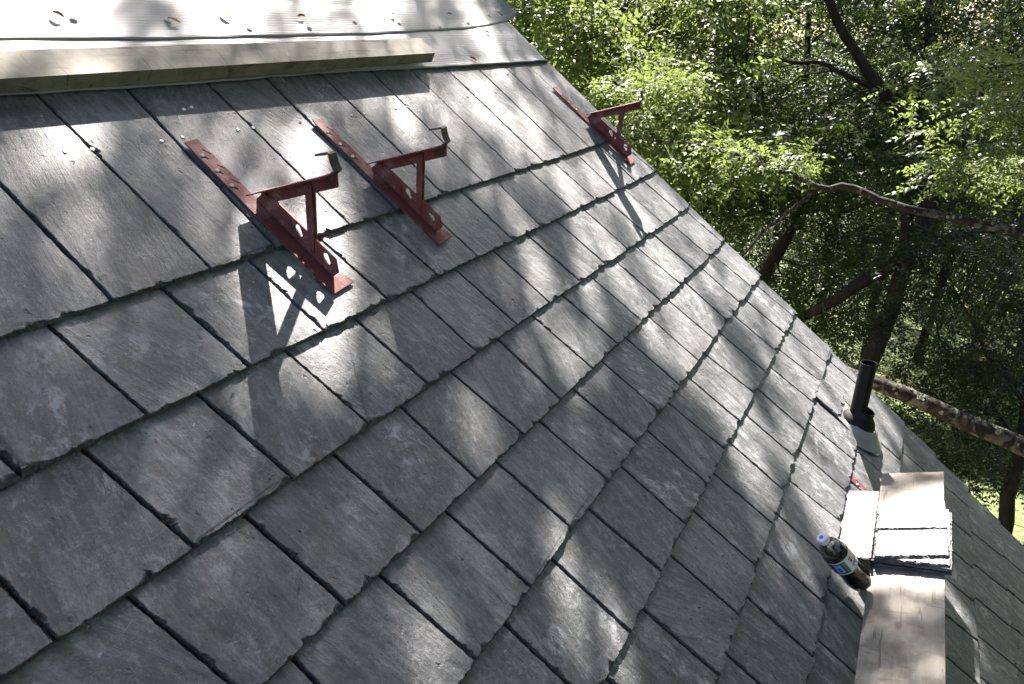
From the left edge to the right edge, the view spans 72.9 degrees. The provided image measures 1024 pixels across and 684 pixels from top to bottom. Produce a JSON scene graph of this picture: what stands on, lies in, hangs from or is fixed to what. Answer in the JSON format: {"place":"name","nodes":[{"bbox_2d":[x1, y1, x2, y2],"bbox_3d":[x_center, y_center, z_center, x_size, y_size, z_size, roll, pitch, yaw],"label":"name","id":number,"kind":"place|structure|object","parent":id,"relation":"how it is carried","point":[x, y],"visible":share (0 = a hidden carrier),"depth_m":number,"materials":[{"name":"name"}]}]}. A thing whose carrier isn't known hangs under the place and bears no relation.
{"place":"outdoors","nodes":[
{"label":"outdoors","id":0,"kind":"place"},
{"bbox_2d":[555,0,997,44],"label":"sky","id":1,"kind":"structure","parent":0,"point":[799,32],"materials":[{"name":"white"}]},
{"bbox_2d":[589,44,1023,544],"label":"ground","id":2,"kind":"structure","parent":0,"point":[1018,532],"depth_m":17.02,"materials":[{"name":"green plant"}]},
{"bbox_2d":[0,0,1023,683],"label":"house","id":3,"kind":"structure","parent":2,"relation":"on","point":[568,398],"depth_m":1.48,"materials":[{"name":"stone"}]},
{"bbox_2d":[52,11,63,16],"bbox_3d":[-0.991,-0.717,1.514,0.022,0.006,0.012,21,46,-27],"label":"dry leaf","id":4,"kind":"object","parent":3,"relation":"on","point":[59,13],"visible":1,"depth_m":1.51,"materials":[{"name":"brown plant"}]},
{"bbox_2d":[0,38,434,93],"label":"timber","id":5,"kind":"object","parent":3,"relation":"on","point":[33,70],"visible":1,"depth_m":1.62,"materials":[{"name":"beige wood"}]},
{"bbox_2d":[184,139,353,293],"bbox_3d":[-0.466,-0.352,1.450,0.469,0.243,0.076,45,37,3],"label":"roof bracket","id":6,"kind":"object","parent":3,"relation":"attached to","point":[273,215],"visible":1,"depth_m":1.50,"materials":[{"name":"red metal"}]},
{"bbox_2d":[313,118,451,244],"bbox_3d":[-0.277,-0.500,1.770,0.469,0.243,0.076,45,37,2],"label":"roof bracket","id":7,"kind":"object","parent":3,"relation":"attached to","point":[386,180],"visible":1,"depth_m":1.82,"materials":[{"name":"red metal"}]},
{"bbox_2d":[553,87,643,164],"bbox_3d":[0.417,-0.998,2.893,0.469,0.243,0.076,46,37,4],"label":"roof bracket","id":8,"kind":"object","parent":3,"relation":"attached to","point":[597,124],"visible":1,"depth_m":2.94,"materials":[{"name":"red metal"}]},
{"bbox_2d":[816,533,871,591],"bbox_3d":[0.891,0.589,1.873,0.072,0.225,0.072,-14,37,52],"label":"bottle","id":9,"kind":"object","parent":3,"relation":"on","point":[840,559],"visible":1,"depth_m":1.86,"materials":[{"name":"black plastic"}]},
{"bbox_2d":[831,360,881,455],"bbox_3d":[1.310,0.237,2.593,0.198,0.348,0.224,12,27,27],"label":"vent pipe","id":10,"kind":"object","parent":3,"relation":"on","point":[856,419],"visible":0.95,"depth_m":2.57,"materials":[{"name":"black plastic"}]},
{"bbox_2d":[838,490,879,559],"bbox_3d":[1.061,0.555,2.138,0.113,0.007,0.374,-2,20,32],"label":"loose slate","id":11,"kind":"object","parent":3,"relation":"on","point":[857,527],"visible":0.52,"depth_m":2.13,"materials":[{"name":"grey stone"}]},
{"bbox_2d":[850,474,945,503],"bbox_3d":[1.334,0.522,2.312,0.469,0.191,0.076,46,37,3],"label":"roof bracket","id":12,"kind":"object","parent":3,"relation":"attached to","point":[855,481],"visible":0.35,"depth_m":2.36,"materials":[{"name":"red metal"}]},
{"bbox_2d":[854,472,945,683],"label":"plank","id":13,"kind":"object","parent":12,"relation":"on","point":[902,639],"visible":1,"depth_m":1.78,"materials":[{"name":"beige wood"}]},
{"bbox_2d":[873,562,951,575],"bbox_3d":[1.192,0.583,2.058,0.197,0.009,0.306,-2,20,32],"label":"loose slate","id":14,"kind":"object","parent":13,"relation":"on","point":[912,568],"visible":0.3,"depth_m":1.94,"materials":[{"name":"grey stone"}]},
{"bbox_2d":[871,509,949,564],"bbox_3d":[1.191,0.572,2.067,0.195,0.008,0.314,-2,20,32],"label":"loose slate","id":15,"kind":"object","parent":14,"relation":"on","point":[947,510],"visible":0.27,"depth_m":1.99,"materials":[{"name":"grey stone"}]},
{"bbox_2d":[872,513,952,571],"bbox_3d":[1.183,0.573,2.045,0.200,0.008,0.288,-2,20,32],"label":"loose slate","id":16,"kind":"object","parent":15,"relation":"on","point":[932,567],"visible":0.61,"depth_m":1.93,"materials":[{"name":"grey stone"}]},
{"bbox_2d":[872,512,950,567],"bbox_3d":[1.180,0.566,2.041,0.194,0.008,0.289,-2,20,32],"label":"loose slate","id":17,"kind":"object","parent":16,"relation":"on","point":[943,562],"visible":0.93,"depth_m":1.93,"materials":[{"name":"grey stone"}]},
{"bbox_2d":[873,529,949,558],"bbox_3d":[1.146,0.579,1.994,0.190,0.007,0.178,-2,20,32],"label":"loose slate","id":18,"kind":"object","parent":17,"relation":"on","point":[895,544],"visible":1,"depth_m":1.99,"materials":[{"name":"grey stone"}]},
{"bbox_2d":[875,501,947,530],"bbox_3d":[1.215,0.528,2.114,0.191,0.008,0.192,-2,20,32],"label":"loose slate","id":19,"kind":"object","parent":17,"relation":"on","point":[917,515],"visible":1,"depth_m":2.10,"materials":[{"name":"grey stone"}]},
{"bbox_2d":[542,1,683,144],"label":"background tree","id":20,"kind":"object","parent":2,"relation":"on","point":[594,28],"depth_m":12.77,"materials":[{"name":"green plant"}]},
{"bbox_2d":[554,0,699,206],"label":"background tree","id":21,"kind":"object","parent":2,"relation":"on","point":[644,48],"depth_m":18.58,"materials":[{"name":"green plant"}]},
{"bbox_2d":[505,0,830,219],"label":"leafy tree","id":22,"kind":"object","parent":2,"relation":"on","point":[595,50],"visible":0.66,"depth_m":7.46,"materials":[{"name":"green plant"}]},
{"bbox_2d":[608,2,814,261],"bbox_3d":[3.721,-3.908,15.573,6.130,9.561,5.450,-22,32,-40],"label":"background tree","id":23,"kind":"object","parent":2,"relation":"on","point":[753,237],"visible":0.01,"depth_m":14.36,"materials":[{"name":"green plant"}]},
{"bbox_2d":[689,25,817,278],"bbox_3d":[6.741,-5.603,21.726,5.369,8.576,5.931,-4,24,-8],"label":"background tree","id":24,"kind":"object","parent":2,"relation":"on","point":[773,202],"visible":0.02,"depth_m":21.38,"materials":[{"name":"green plant"}]},
{"bbox_2d":[514,0,1023,217],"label":"wood","id":25,"kind":"object","parent":2,"relation":"on","point":[794,23],"depth_m":35.43,"materials":[{"name":"green plant"}]},
{"bbox_2d":[635,96,920,360],"bbox_3d":[3.938,-0.910,11.880,5.100,6.253,5.862,13,27,27],"label":"leaning tree","id":26,"kind":"object","parent":2,"relation":"on","point":[770,264],"visible":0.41,"depth_m":10.55,"materials":[{"name":"green plant"}]},
{"bbox_2d":[684,0,907,308],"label":"background tree","id":27,"kind":"object","parent":2,"relation":"on","point":[805,42],"visible":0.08,"depth_m":13.32,"materials":[{"name":"green plant"}]},
{"bbox_2d":[572,9,1023,456],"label":"lichen tree","id":28,"kind":"object","parent":2,"relation":"on","point":[652,85],"visible":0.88,"depth_m":5.15,"materials":[{"name":"green plant"}]},
{"bbox_2d":[731,0,917,295],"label":"background tree","id":29,"kind":"object","parent":2,"relation":"on","point":[831,28],"visible":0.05,"depth_m":20.22,"materials":[{"name":"green plant"}]},
{"bbox_2d":[676,0,1023,370],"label":"forked tree","id":30,"kind":"object","parent":2,"relation":"on","point":[926,50],"visible":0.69,"depth_m":9.23,"materials":[{"name":"green plant"}]},
{"bbox_2d":[730,0,985,368],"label":"background tree","id":31,"kind":"object","parent":2,"relation":"on","point":[837,39],"visible":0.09,"depth_m":15.53,"materials":[{"name":"green plant"}]},
{"bbox_2d":[745,0,1023,412],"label":"background tree","id":32,"kind":"object","parent":2,"relation":"on","point":[871,302],"visible":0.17,"depth_m":13.47,"materials":[{"name":"green plant"}]},
{"bbox_2d":[804,1,982,298],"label":"background tree","id":33,"kind":"object","parent":2,"relation":"on","point":[885,105],"visible":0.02,"depth_m":21.66,"materials":[{"name":"green plant"}]},
{"bbox_2d":[894,401,921,431],"bbox_3d":[4.463,1.050,12.510,3.505,2.282,4.610,-16,28,-31],"label":"shrub","id":34,"kind":"object","parent":2,"relation":"on","point":[906,413],"depth_m":11.57,"materials":[{"name":"green plant"}]},
{"bbox_2d":[807,0,1023,381],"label":"background tree","id":35,"kind":"object","parent":2,"relation":"on","point":[921,341],"visible":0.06,"depth_m":15.79,"materials":[{"name":"green plant"}]},
{"bbox_2d":[815,209,1023,533],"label":"slim tree","id":36,"kind":"object","parent":2,"relation":"on","point":[995,366],"visible":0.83,"depth_m":8.47,"materials":[{"name":"green plant"}]},
{"bbox_2d":[827,3,1023,312],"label":"background tree","id":37,"kind":"object","parent":2,"relation":"on","point":[976,21],"visible":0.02,"depth_m":20.50,"materials":[{"name":"green plant"}]},
{"bbox_2d":[876,393,976,455],"bbox_3d":[5.312,1.502,11.575,3.263,2.167,4.069,-22,31,-39],"label":"shrub","id":38,"kind":"object","parent":2,"relation":"on","point":[918,421],"visible":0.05,"depth_m":10.60,"materials":[{"name":"green plant"}]},
{"bbox_2d":[864,1,1023,421],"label":"background tree","id":39,"kind":"object","parent":2,"relation":"on","point":[984,329],"visible":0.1,"depth_m":14.56,"materials":[{"name":"green plant"}]},
{"bbox_2d":[885,347,1023,486],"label":"shrub","id":40,"kind":"object","parent":2,"relation":"on","point":[947,401],"visible":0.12,"depth_m":13.52,"materials":[{"name":"green plant"}]},
{"bbox_2d":[910,50,1023,359],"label":"background tree","id":41,"kind":"object","parent":2,"relation":"on","point":[1017,345],"visible":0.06,"depth_m":17.24,"materials":[{"name":"green plant"}]},
{"bbox_2d":[910,429,1023,545],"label":"shrub","id":42,"kind":"object","parent":2,"relation":"on","point":[985,505],"visible":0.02,"depth_m":10.36,"materials":[{"name":"green plant"}]},
{"bbox_2d":[934,3,1023,298],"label":"background tree","id":43,"kind":"object","parent":2,"relation":"on","point":[991,167],"visible":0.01,"depth_m":21.64,"materials":[{"name":"green plant"}]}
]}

